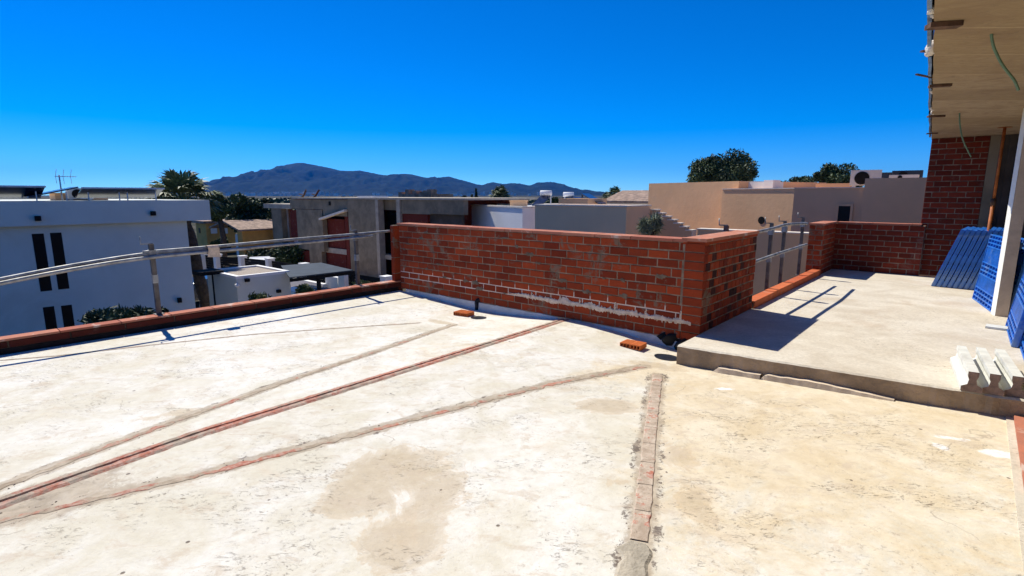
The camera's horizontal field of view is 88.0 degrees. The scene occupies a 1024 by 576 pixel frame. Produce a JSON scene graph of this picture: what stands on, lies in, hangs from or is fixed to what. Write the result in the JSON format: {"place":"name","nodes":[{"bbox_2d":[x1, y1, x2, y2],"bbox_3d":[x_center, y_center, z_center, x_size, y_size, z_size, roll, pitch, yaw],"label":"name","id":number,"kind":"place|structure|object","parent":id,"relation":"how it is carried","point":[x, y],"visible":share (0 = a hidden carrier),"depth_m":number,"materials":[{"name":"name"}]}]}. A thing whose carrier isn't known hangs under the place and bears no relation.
{"place":"outdoors","nodes":[
{"label":"outdoors","id":0,"kind":"place"},
{"bbox_2d":[191,219,236,252],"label":"house","id":1,"kind":"structure","parent":0,"point":[206,235],"depth_m":56.63,"materials":[{"name":"paint"}]},
{"bbox_2d":[0,195,601,312],"bbox_3d":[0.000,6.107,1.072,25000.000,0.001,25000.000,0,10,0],"label":"ground","id":2,"kind":"structure","parent":0,"point":[233,254],"depth_m":1334.75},
{"bbox_2d":[0,199,210,336],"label":"white house","id":3,"kind":"structure","parent":2,"relation":"on","point":[39,234],"depth_m":17.70,"materials":[{"name":"paint"}]},
{"bbox_2d":[0,185,45,200],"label":"rooftop solar array","id":4,"kind":"object","parent":3,"relation":"on","point":[12,191],"visible":1,"depth_m":16.52,"materials":[{"name":"glass"}]},
{"bbox_2d":[32,233,51,291],"bbox_3d":[-14.974,-0.810,16.883,0.050,1.838,0.288,8,13,40],"label":"window","id":5,"kind":"structure","parent":3,"relation":"in","point":[39,246],"depth_m":16.85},
{"bbox_2d":[43,306,56,329],"bbox_3d":[-14.982,1.011,17.193,0.050,0.831,0.281,8,13,40],"label":"window","id":6,"kind":"structure","parent":3,"relation":"in","point":[49,312],"depth_m":17.17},
{"bbox_2d":[23,187,78,200],"bbox_3d":[-15.130,-3.090,17.360,1.140,0.452,1.303,8,13,40],"label":"rooftop solar array","id":7,"kind":"object","parent":3,"relation":"on","point":[54,191],"visible":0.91,"depth_m":17.20,"materials":[{"name":"glass"}]},
{"bbox_2d":[50,232,69,289],"bbox_3d":[-14.689,-0.874,17.211,0.050,1.841,0.287,8,13,40],"label":"window","id":8,"kind":"structure","parent":3,"relation":"in","point":[56,238],"depth_m":17.18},
{"bbox_2d":[55,169,75,196],"bbox_3d":[-15.219,-3.522,18.118,0.280,1.045,0.580,8,13,40],"label":"television antenna","id":9,"kind":"object","parent":3,"relation":"on","point":[59,176],"visible":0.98,"depth_m":17.98,"materials":[{"name":"metal"}]},
{"bbox_2d":[61,305,74,326],"bbox_3d":[-14.690,0.957,17.531,0.050,0.797,0.279,8,13,40],"label":"window","id":10,"kind":"structure","parent":3,"relation":"in","point":[67,312],"depth_m":17.51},
{"bbox_2d":[49,193,107,199],"bbox_3d":[-15.701,-3.318,19.224,1.100,0.261,1.700,8,13,40],"label":"roof box","id":11,"kind":"object","parent":3,"relation":"on","point":[55,196],"visible":0.21,"depth_m":18.57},
{"bbox_2d":[65,188,93,199],"bbox_3d":[-15.268,-3.310,18.715,0.312,0.418,0.700,8,13,40],"label":"air conditioner","id":12,"kind":"object","parent":3,"relation":"on","point":[72,194],"visible":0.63,"depth_m":18.47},
{"bbox_2d":[75,187,135,200],"bbox_3d":[-14.041,-3.257,18.353,0.995,0.438,1.540,8,13,40],"label":"rooftop solar array","id":13,"kind":"object","parent":3,"relation":"on","point":[94,192],"visible":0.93,"depth_m":18.06,"materials":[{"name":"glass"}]},
{"bbox_2d":[107,187,164,199],"bbox_3d":[-13.481,-3.371,19.002,0.995,0.438,1.540,8,13,40],"label":"rooftop solar array","id":14,"kind":"object","parent":3,"relation":"on","point":[142,192],"visible":0.86,"depth_m":18.97,"materials":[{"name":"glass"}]},
{"bbox_2d":[77,304,155,324],"bbox_3d":[-10.430,2.105,14.096,1.847,3.386,1.328,0,10,0],"label":"shrub","id":15,"kind":"object","parent":2,"relation":"on","point":[99,315],"visible":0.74,"depth_m":13.67,"materials":[{"name":"green plant"}]},
{"bbox_2d":[205,193,234,261],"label":"broadleaf tree","id":16,"kind":"object","parent":2,"relation":"on","point":[219,216],"visible":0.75,"depth_m":47.43,"materials":[{"name":"green plant"}]},
{"bbox_2d":[209,237,230,248],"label":"broadleaf tree","id":17,"kind":"object","parent":2,"relation":"on","point":[216,242],"visible":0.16,"depth_m":49.61,"materials":[{"name":"green plant"}]},
{"bbox_2d":[209,219,273,254],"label":"house","id":18,"kind":"structure","parent":2,"relation":"on","point":[251,230],"depth_m":51.08,"materials":[{"name":"paint"}]},
{"bbox_2d":[225,192,272,232],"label":"broadleaf tree","id":19,"kind":"object","parent":2,"relation":"on","point":[246,208],"visible":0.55,"depth_m":54.42,"materials":[{"name":"green plant"}]},
{"bbox_2d":[248,291,271,300],"bbox_3d":[-9.209,1.458,19.566,0.853,2.768,0.690,0,10,0],"label":"shrub","id":20,"kind":"object","parent":2,"relation":"on","point":[252,296],"visible":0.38,"depth_m":19.27,"materials":[{"name":"green plant"}]},
{"bbox_2d":[245,245,305,264],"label":"broadleaf tree","id":21,"kind":"object","parent":2,"relation":"on","point":[287,254],"visible":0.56,"depth_m":46.25,"materials":[{"name":"green plant"}]},
{"bbox_2d":[110,196,563,218],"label":"trees","id":22,"kind":"object","parent":2,"relation":"on","point":[277,200],"depth_m":251.07,"materials":[{"name":"green plant"}]},
{"bbox_2d":[226,192,539,195],"bbox_3d":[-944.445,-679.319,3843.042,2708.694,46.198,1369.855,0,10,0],"label":"town","id":23,"kind":"object","parent":2,"relation":"on","point":[311,193],"visible":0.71,"depth_m":3763.96},
{"bbox_2d":[263,196,537,277],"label":"concrete house","id":24,"kind":"structure","parent":2,"relation":"on","point":[314,216],"depth_m":40.62,"materials":[{"name":"concrete"}]},
{"bbox_2d":[605,186,619,196],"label":"palm tree","id":25,"kind":"object","parent":2,"relation":"on","point":[615,190],"visible":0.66,"depth_m":60.79,"materials":[{"name":"green plant"}]},
{"bbox_2d":[607,190,648,204],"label":"house","id":26,"kind":"structure","parent":2,"relation":"on","point":[633,197],"depth_m":47.67,"materials":[{"name":"ceramic"}]},
{"bbox_2d":[171,163,611,195],"bbox_3d":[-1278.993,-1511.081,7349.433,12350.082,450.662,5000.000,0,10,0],"label":"hills","id":27,"kind":"structure","parent":0,"point":[297,177],"depth_m":5990.34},
{"bbox_2d":[398,189,452,196],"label":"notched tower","id":28,"kind":"structure","parent":0,"point":[427,193],"depth_m":53.28,"materials":[{"name":"concrete"}]},
{"bbox_2d":[0,0,931,194],"label":"sky","id":29,"kind":"structure","parent":0,"point":[594,95],"materials":[{"name":"blue"}]},
{"bbox_2d":[488,184,509,197],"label":"tree","id":30,"kind":"object","parent":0,"point":[499,192],"visible":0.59,"depth_m":50.69,"materials":[{"name":"green plant"}]},
{"bbox_2d":[0,290,1023,575],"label":"terrace floor","id":31,"kind":"structure","parent":0,"point":[766,478],"depth_m":3.24,"materials":[{"name":"concrete"}]},
{"bbox_2d":[0,280,402,354],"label":"brick parapet","id":32,"kind":"structure","parent":31,"relation":"on","point":[17,343],"depth_m":6.55,"materials":[{"name":"brick"}]},
{"bbox_2d":[139,237,164,314],"bbox_3d":[-4.357,-0.145,6.406,0.100,0.951,0.163,9,13,40],"label":"railing post","id":33,"kind":"object","parent":32,"relation":"on","point":[154,275],"visible":0.98,"depth_m":6.42,"materials":[{"name":"metal"}]},
{"bbox_2d":[0,230,389,285],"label":"guard rail","id":34,"kind":"object","parent":32,"relation":"on","point":[50,271],"visible":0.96,"depth_m":6.44,"materials":[{"name":"metal"}]},
{"bbox_2d":[206,245,220,256],"bbox_3d":[-3.865,-0.474,6.832,0.119,0.158,0.160,9,13,40],"label":"tape wrap","id":35,"kind":"object","parent":34,"relation":"attached to","point":[213,250],"visible":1,"depth_m":6.80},
{"bbox_2d":[350,225,361,284],"bbox_3d":[-2.521,-0.528,8.531,0.100,0.971,0.143,9,13,40],"label":"railing post","id":36,"kind":"object","parent":32,"relation":"on","point":[356,260],"visible":0.99,"depth_m":8.54,"materials":[{"name":"metal"}]},
{"bbox_2d":[0,322,419,360],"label":"guide strip","id":37,"kind":"object","parent":31,"relation":"on","point":[197,340],"visible":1,"depth_m":5.92,"materials":[{"name":"concrete"}]},
{"bbox_2d":[0,325,454,489],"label":"guide strip","id":38,"kind":"object","parent":31,"relation":"on","point":[61,464],"visible":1,"depth_m":3.80,"materials":[{"name":"concrete"}]},
{"bbox_2d":[0,318,569,509],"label":"guide strip","id":39,"kind":"object","parent":31,"relation":"on","point":[76,476],"visible":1,"depth_m":3.65,"materials":[{"name":"red"}]},
{"bbox_2d":[0,366,646,523],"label":"guide strip","id":40,"kind":"object","parent":31,"relation":"on","point":[86,500],"visible":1,"depth_m":3.29,"materials":[{"name":"concrete"}]},
{"bbox_2d":[0,335,669,557],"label":"mortar crumbs","id":41,"kind":"object","parent":31,"relation":"on","point":[379,425],"visible":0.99,"depth_m":3.30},
{"bbox_2d":[453,309,473,316],"bbox_3d":[-0.672,0.352,7.396,0.236,0.054,0.170,6,12,32],"label":"hollow brick","id":42,"kind":"object","parent":31,"relation":"on","point":[464,313],"visible":1,"depth_m":7.35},
{"bbox_2d":[390,223,708,348],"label":"brick wall","id":43,"kind":"structure","parent":31,"relation":"on","point":[627,283],"depth_m":6.76,"materials":[{"name":"brick"}]},
{"bbox_2d":[657,332,686,349],"bbox_3d":[1.802,0.608,5.825,0.431,0.221,0.165,5,11,26],"label":"bitumen outlet","id":44,"kind":"object","parent":43,"relation":"attached to","point":[669,339],"visible":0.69,"depth_m":5.82,"materials":[{"name":"black rubber"}]},
{"bbox_2d":[620,339,646,350],"bbox_3d":[1.318,0.616,5.761,0.236,0.054,0.170,8,13,38],"label":"hollow brick","id":45,"kind":"object","parent":31,"relation":"on","point":[634,344],"visible":1,"depth_m":5.72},
{"bbox_2d":[614,374,662,575],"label":"guide strip","id":46,"kind":"object","parent":31,"relation":"on","point":[636,557],"visible":1,"depth_m":2.80,"materials":[{"name":"concrete"}]},
{"bbox_2d":[654,354,676,359],"bbox_3d":[1.599,0.714,5.475,0.243,0.011,0.237,0,10,0],"label":"drain hole","id":47,"kind":"object","parent":31,"relation":"on","point":[666,357],"visible":0.84,"depth_m":5.50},
{"bbox_2d":[714,367,894,401],"bbox_3d":[2.496,0.830,4.639,1.398,0.081,0.083,7,12,34],"label":"mortar skirting","id":48,"kind":"object","parent":31,"relation":"on","point":[809,383],"visible":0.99,"depth_m":4.59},
{"bbox_2d":[676,269,1023,417],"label":"step slab","id":49,"kind":"structure","parent":31,"relation":"on","point":[900,337],"depth_m":5.45,"materials":[{"name":"concrete"}]},
{"bbox_2d":[678,230,758,333],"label":"brick wall","id":50,"kind":"structure","parent":49,"relation":"on","point":[728,276],"depth_m":6.04,"materials":[{"name":"brick"}]},
{"bbox_2d":[756,222,807,262],"bbox_3d":[3.990,-0.713,7.795,0.042,0.469,2.928,9,13,40],"label":"guard rail","id":51,"kind":"object","parent":50,"relation":"attached to","point":[783,251],"visible":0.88,"depth_m":7.63,"materials":[{"name":"metal"}]},
{"bbox_2d":[752,269,820,308],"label":"brick kerb","id":52,"kind":"structure","parent":49,"relation":"on","point":[766,295],"depth_m":8.02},
{"bbox_2d":[764,217,774,289],"bbox_3d":[3.751,-0.479,7.788,0.153,1.111,0.100,9,13,40],"label":"railing post","id":53,"kind":"object","parent":52,"relation":"on","point":[769,251],"visible":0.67,"depth_m":7.75,"materials":[{"name":"metal"}]},
{"bbox_2d":[778,216,787,283],"bbox_3d":[4.251,-0.583,8.382,0.153,1.111,0.100,9,13,40],"label":"railing post","id":54,"kind":"object","parent":52,"relation":"on","point":[784,229],"visible":0.74,"depth_m":8.34,"materials":[{"name":"metal"}]},
{"bbox_2d":[794,212,804,274],"bbox_3d":[5.181,-0.794,9.556,0.153,1.121,0.100,9,13,40],"label":"railing post","id":55,"kind":"object","parent":52,"relation":"on","point":[801,248],"visible":0.8,"depth_m":9.53,"materials":[{"name":"metal"}]},
{"bbox_2d":[805,221,837,273],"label":"brick wall","id":56,"kind":"structure","parent":49,"relation":"on","point":[821,243],"depth_m":9.85,"materials":[{"name":"brick"}]},
{"bbox_2d":[832,221,925,275],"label":"brick wall","id":57,"kind":"structure","parent":49,"relation":"on","point":[889,248],"depth_m":10.07,"materials":[{"name":"brick"}]},
{"bbox_2d":[931,227,970,286],"bbox_3d":[7.346,-0.524,8.815,1.120,0.969,0.107,-10,31,-45],"label":"plastic pallet","id":58,"kind":"object","parent":49,"relation":"on","point":[948,257],"visible":0.73,"depth_m":8.44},
{"bbox_2d":[919,135,990,275],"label":"brick pier","id":59,"kind":"structure","parent":49,"relation":"on","point":[954,189],"depth_m":9.45,"materials":[{"name":"brick"}]},
{"bbox_2d":[936,226,976,286],"bbox_3d":[7.390,-0.517,8.765,1.120,0.972,0.107,-10,31,-45],"label":"plastic pallet","id":60,"kind":"object","parent":49,"relation":"on","point":[954,258],"visible":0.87,"depth_m":8.39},
{"bbox_2d":[942,227,979,286],"bbox_3d":[7.444,-0.506,8.729,1.120,0.960,0.107,-10,30,-45],"label":"plastic pallet","id":61,"kind":"object","parent":49,"relation":"on","point":[960,257],"visible":0.75,"depth_m":8.35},
{"bbox_2d":[950,345,982,393],"bbox_3d":[3.703,0.644,4.324,0.128,0.158,0.865,7,12,34],"label":"concrete joist","id":62,"kind":"object","parent":49,"relation":"on","point":[965,369],"visible":1,"depth_m":4.15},
{"bbox_2d":[947,227,985,287],"bbox_3d":[7.490,-0.502,8.678,1.120,0.970,0.107,-10,30,-45],"label":"plastic pallet","id":63,"kind":"object","parent":49,"relation":"on","point":[965,258],"visible":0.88,"depth_m":8.30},
{"bbox_2d":[952,228,987,288],"bbox_3d":[7.535,-0.492,8.631,1.120,0.964,0.107,-10,30,-45],"label":"plastic pallet","id":64,"kind":"object","parent":49,"relation":"on","point":[971,258],"visible":0.88,"depth_m":8.26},
{"bbox_2d":[958,227,996,288],"bbox_3d":[7.586,-0.488,8.586,1.120,0.973,0.107,-10,30,-45],"label":"plastic pallet","id":65,"kind":"object","parent":49,"relation":"on","point":[974,263],"visible":0.88,"depth_m":8.22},
{"bbox_2d":[964,227,1002,289],"bbox_3d":[7.630,-0.479,8.537,1.120,0.970,0.107,-10,30,-45],"label":"plastic pallet","id":66,"kind":"object","parent":49,"relation":"on","point":[976,269],"visible":0.48,"depth_m":8.23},
{"bbox_2d":[970,228,1003,289],"bbox_3d":[7.680,-0.470,8.495,1.120,0.967,0.107,-10,30,-45],"label":"plastic pallet","id":67,"kind":"object","parent":49,"relation":"on","point":[973,285],"visible":0.14,"depth_m":8.23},
{"bbox_2d":[973,347,1004,395],"bbox_3d":[3.822,0.654,4.272,0.128,0.158,0.865,7,12,35],"label":"concrete joist","id":68,"kind":"object","parent":49,"relation":"on","point":[989,378],"visible":0.88,"depth_m":4.07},
{"bbox_2d":[984,127,1009,249],"bbox_3d":[7.361,-1.189,8.126,0.120,2.458,0.120,0,10,0],"label":"steel prop","id":69,"kind":"object","parent":49,"relation":"on","point":[992,208],"visible":0.73,"depth_m":8.05,"materials":[{"name":"orange paint"}]},
{"bbox_2d":[985,324,1008,330],"bbox_3d":[5.414,0.441,5.874,0.160,0.022,0.244,-10,14,-43],"label":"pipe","id":70,"kind":"object","parent":49,"relation":"on","point":[996,327],"visible":0.64,"depth_m":5.87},
{"bbox_2d":[972,234,1022,311],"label":"plastic pallet","id":71,"kind":"object","parent":49,"relation":"on","point":[983,294],"visible":0.6,"depth_m":7.13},
{"bbox_2d":[993,349,1023,397],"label":"concrete joist","id":72,"kind":"object","parent":49,"relation":"on","point":[1011,381],"visible":0.83,"depth_m":4.02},
{"bbox_2d":[1005,271,1023,347],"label":"plastic pallet","id":73,"kind":"object","parent":49,"relation":"on","point":[1014,324],"visible":1,"depth_m":5.42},
{"bbox_2d":[1008,238,1023,313],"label":"plastic pallet","id":74,"kind":"object","parent":49,"relation":"on","point":[1019,269],"visible":0.13,"depth_m":6.55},
{"bbox_2d":[1019,333,1023,359],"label":"plastic pallet","id":75,"kind":"object","parent":49,"relation":"on","point":[1021,347],"visible":0.36,"depth_m":5.03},
{"bbox_2d":[915,0,1023,571],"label":"unfinished building","id":76,"kind":"structure","parent":31,"relation":"on","point":[970,81],"depth_m":4.91,"materials":[{"name":"concrete"}]},
{"bbox_2d":[959,113,971,156],"bbox_3d":[5.673,-1.927,6.640,0.297,0.563,0.030,-2,10,-12],"label":"hanging conduit","id":77,"kind":"object","parent":76,"relation":"hanging from","point":[962,136],"visible":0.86,"depth_m":6.64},
{"bbox_2d":[990,34,1019,90],"bbox_3d":[3.170,-1.463,3.408,0.326,0.358,0.025,-2,10,-14],"label":"hanging conduit","id":78,"kind":"object","parent":76,"relation":"hanging from","point":[1006,70],"visible":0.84,"depth_m":3.40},
{"bbox_2d":[889,174,918,177],"bbox_3d":[9.629,-2.718,13.022,0.580,0.118,0.312,8,13,40],"label":"air conditioner","id":79,"kind":"object","parent":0,"point":[904,176],"visible":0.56,"depth_m":12.90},
{"bbox_2d":[892,170,923,177],"bbox_3d":[10.652,-3.022,14.288,0.660,0.278,0.312,8,13,40],"label":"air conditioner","id":80,"kind":"object","parent":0,"point":[913,172],"visible":0.38,"depth_m":14.13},
{"label":"paved yard","id":81,"kind":"structure","parent":0,"visible":0},
{"bbox_2d":[137,168,226,307],"bbox_3d":[-16.480,-2.256,27.004,3.848,7.553,4.049,8,13,39],"label":"palm tree","id":82,"kind":"object","parent":81,"relation":"on","point":[184,186],"visible":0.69,"depth_m":26.56,"materials":[{"name":"green plant"}]},
{"bbox_2d":[201,254,207,268],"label":"fence pillar","id":83,"kind":"structure","parent":81,"relation":"on","point":[203,260],"depth_m":38.10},
{"bbox_2d":[192,268,223,305],"bbox_3d":[-13.943,0.573,24.509,1.050,2.799,1.000,8,13,40],"label":"pergola","id":84,"kind":"object","parent":81,"relation":"on","point":[211,272],"visible":0.68,"depth_m":24.16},
{"bbox_2d":[205,255,213,268],"bbox_3d":[-21.478,-1.349,37.918,1.354,1.950,0.198,6,12,32],"label":"board fence","id":85,"kind":"object","parent":81,"relation":"on","point":[209,260],"visible":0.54,"depth_m":37.92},
{"bbox_2d":[213,254,222,268],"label":"fence pillar","id":86,"kind":"structure","parent":81,"relation":"on","point":[217,263],"depth_m":37.16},
{"bbox_2d":[220,257,238,267],"bbox_3d":[-19.596,-1.185,36.983,1.965,1.950,0.190,4,11,22],"label":"board fence","id":87,"kind":"object","parent":81,"relation":"on","point":[229,262],"visible":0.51,"depth_m":36.90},
{"bbox_2d":[237,255,247,266],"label":"fence pillar","id":88,"kind":"structure","parent":81,"relation":"on","point":[241,260],"depth_m":36.23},
{"bbox_2d":[207,265,290,305],"bbox_3d":[-12.463,0.501,25.201,3.429,2.701,2.526,8,13,40],"label":"white kiosk","id":89,"kind":"object","parent":81,"relation":"on","point":[236,284],"visible":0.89,"depth_m":24.31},
{"bbox_2d":[245,258,265,265],"bbox_3d":[-17.219,-0.980,35.815,2.456,1.950,0.196,6,11,29],"label":"board fence","id":90,"kind":"object","parent":81,"relation":"on","point":[248,261],"visible":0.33,"depth_m":35.75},
{"bbox_2d":[249,256,270,264],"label":"parked car","id":91,"kind":"object","parent":81,"relation":"on","point":[261,257],"visible":0.06,"depth_m":40.77,"materials":[{"name":"white paint"}]},
{"bbox_2d":[264,257,274,266],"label":"fence pillar","id":92,"kind":"structure","parent":81,"relation":"on","point":[268,262],"depth_m":34.77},
{"bbox_2d":[272,261,298,286],"bbox_3d":[-14.330,-0.632,33.835,3.646,1.950,0.200,8,13,38],"label":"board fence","id":93,"kind":"object","parent":81,"relation":"on","point":[275,264],"visible":0.16,"depth_m":34.23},
{"bbox_2d":[295,283,314,293],"bbox_3d":[-7.728,1.266,20.078,0.773,2.967,0.535,0,10,0],"label":"shrub","id":94,"kind":"object","parent":81,"relation":"on","point":[303,288],"visible":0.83,"depth_m":19.74,"materials":[{"name":"green plant"}]},
{"bbox_2d":[292,280,326,286],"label":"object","id":95,"kind":"structure","parent":81,"relation":"on","point":[297,283],"depth_m":30.76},
{"bbox_2d":[291,285,331,294],"bbox_3d":[-10.535,0.629,28.023,1.780,1.465,4.220,8,13,40],"label":"parked car","id":96,"kind":"object","parent":81,"relation":"on","point":[314,287],"depth_m":27.56,"materials":[{"name":"paint"}]},
{"bbox_2d":[281,263,354,290],"bbox_3d":[-10.047,0.379,26.044,3.217,2.650,4.293,-9,14,-43],"label":"carport","id":97,"kind":"object","parent":81,"relation":"on","point":[310,271],"visible":0.74,"depth_m":25.21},
{"bbox_2d":[325,276,338,288],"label":"white wall","id":98,"kind":"structure","parent":81,"relation":"on","point":[331,282],"depth_m":29.44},
{"bbox_2d":[338,275,348,287],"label":"white wall","id":99,"kind":"structure","parent":81,"relation":"on","point":[343,281],"depth_m":28.62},
{"bbox_2d":[311,272,379,285],"bbox_3d":[-9.591,0.041,29.998,7.633,1.950,0.200,8,13,39],"label":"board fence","id":100,"kind":"object","parent":81,"relation":"on","point":[369,278],"visible":0.02,"depth_m":28.49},
{"bbox_2d":[379,275,391,281],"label":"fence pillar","id":101,"kind":"structure","parent":81,"relation":"on","point":[385,277],"depth_m":27.11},
{"bbox_2d":[471,203,625,228],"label":"white building","id":102,"kind":"structure","parent":81,"relation":"on","point":[505,215],"depth_m":31.86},
{"bbox_2d":[509,200,527,205],"bbox_3d":[0.427,-5.207,32.996,1.114,0.486,1.005,1,10,5],"label":"roof hut","id":103,"kind":"object","parent":102,"relation":"on","point":[518,202],"visible":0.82,"depth_m":32.55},
{"bbox_2d":[532,190,551,205],"bbox_3d":[1.868,-5.420,32.163,0.749,0.994,1.423,6,11,29],"label":"solar heater","id":104,"kind":"object","parent":102,"relation":"on","point":[545,195],"visible":0.91,"depth_m":32.31,"materials":[{"name":"metal"}]},
{"bbox_2d":[563,192,580,197],"bbox_3d":[4.189,-6.112,35.241,1.692,0.519,0.544,6,11,29],"label":"solar heater","id":105,"kind":"object","parent":102,"relation":"on","point":[568,194],"visible":0.83,"depth_m":35.32,"materials":[{"name":"metal"}]},
{"bbox_2d":[559,198,606,203],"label":"building","id":106,"kind":"structure","parent":81,"relation":"on","point":[576,201],"depth_m":29.10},
{"bbox_2d":[581,193,605,203],"bbox_3d":[4.585,-5.024,29.886,0.680,0.610,2.522,-3,10,-18],"label":"tilted panel","id":107,"kind":"object","parent":106,"relation":"on","point":[588,195],"visible":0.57,"depth_m":30.05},
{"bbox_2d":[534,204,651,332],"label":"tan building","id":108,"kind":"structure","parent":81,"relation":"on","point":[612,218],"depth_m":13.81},
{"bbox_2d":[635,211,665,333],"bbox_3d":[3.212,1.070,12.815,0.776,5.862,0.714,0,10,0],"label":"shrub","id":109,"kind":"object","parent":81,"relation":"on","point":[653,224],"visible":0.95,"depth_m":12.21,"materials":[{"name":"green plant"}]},
{"bbox_2d":[650,209,696,335],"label":"stair wall","id":110,"kind":"structure","parent":81,"relation":"on","point":[673,228],"depth_m":13.74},
{"bbox_2d":[686,148,759,181],"bbox_3d":[15.538,-5.507,39.760,4.730,9.733,5.180,7,12,33],"label":"pine tree","id":111,"kind":"object","parent":81,"relation":"on","point":[733,167],"visible":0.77,"depth_m":38.29,"materials":[{"name":"green plant"}]},
{"bbox_2d":[696,228,808,295],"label":"tan wall","id":112,"kind":"structure","parent":81,"relation":"on","point":[790,258],"depth_m":11.34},
{"bbox_2d":[648,177,935,276],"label":"tan house","id":113,"kind":"structure","parent":81,"relation":"on","point":[748,205],"depth_m":13.26,"materials":[{"name":"paint"}]},
{"bbox_2d":[835,204,853,221],"bbox_3d":[7.658,-1.695,12.224,0.338,0.488,0.065,8,13,40],"label":"window","id":114,"kind":"structure","parent":113,"relation":"in","point":[844,212],"depth_m":12.20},
{"bbox_2d":[849,170,881,186],"bbox_3d":[8.498,-2.627,12.733,0.620,0.398,0.312,7,12,34],"label":"air conditioner","id":115,"kind":"object","parent":113,"relation":"on","point":[857,177],"visible":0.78,"depth_m":12.65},
{"bbox_2d":[882,172,892,177],"bbox_3d":[9.462,-2.878,13.704,0.600,0.198,0.312,8,13,40],"label":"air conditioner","id":116,"kind":"object","parent":113,"relation":"on","point":[885,174],"visible":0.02,"depth_m":13.47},
{"bbox_2d":[781,175,813,181],"bbox_3d":[21.241,-4.547,39.894,3.059,7.787,2.680,8,13,38],"label":"pine tree","id":117,"kind":"object","parent":81,"relation":"on","point":[806,178],"visible":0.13,"depth_m":38.80,"materials":[{"name":"green plant"}]},
{"bbox_2d":[809,162,861,186],"bbox_3d":[22.554,-4.588,37.758,3.847,8.607,3.080,0,10,0],"label":"pine tree","id":118,"kind":"object","parent":81,"relation":"on","point":[831,173],"visible":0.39,"depth_m":36.70,"materials":[{"name":"green plant"}]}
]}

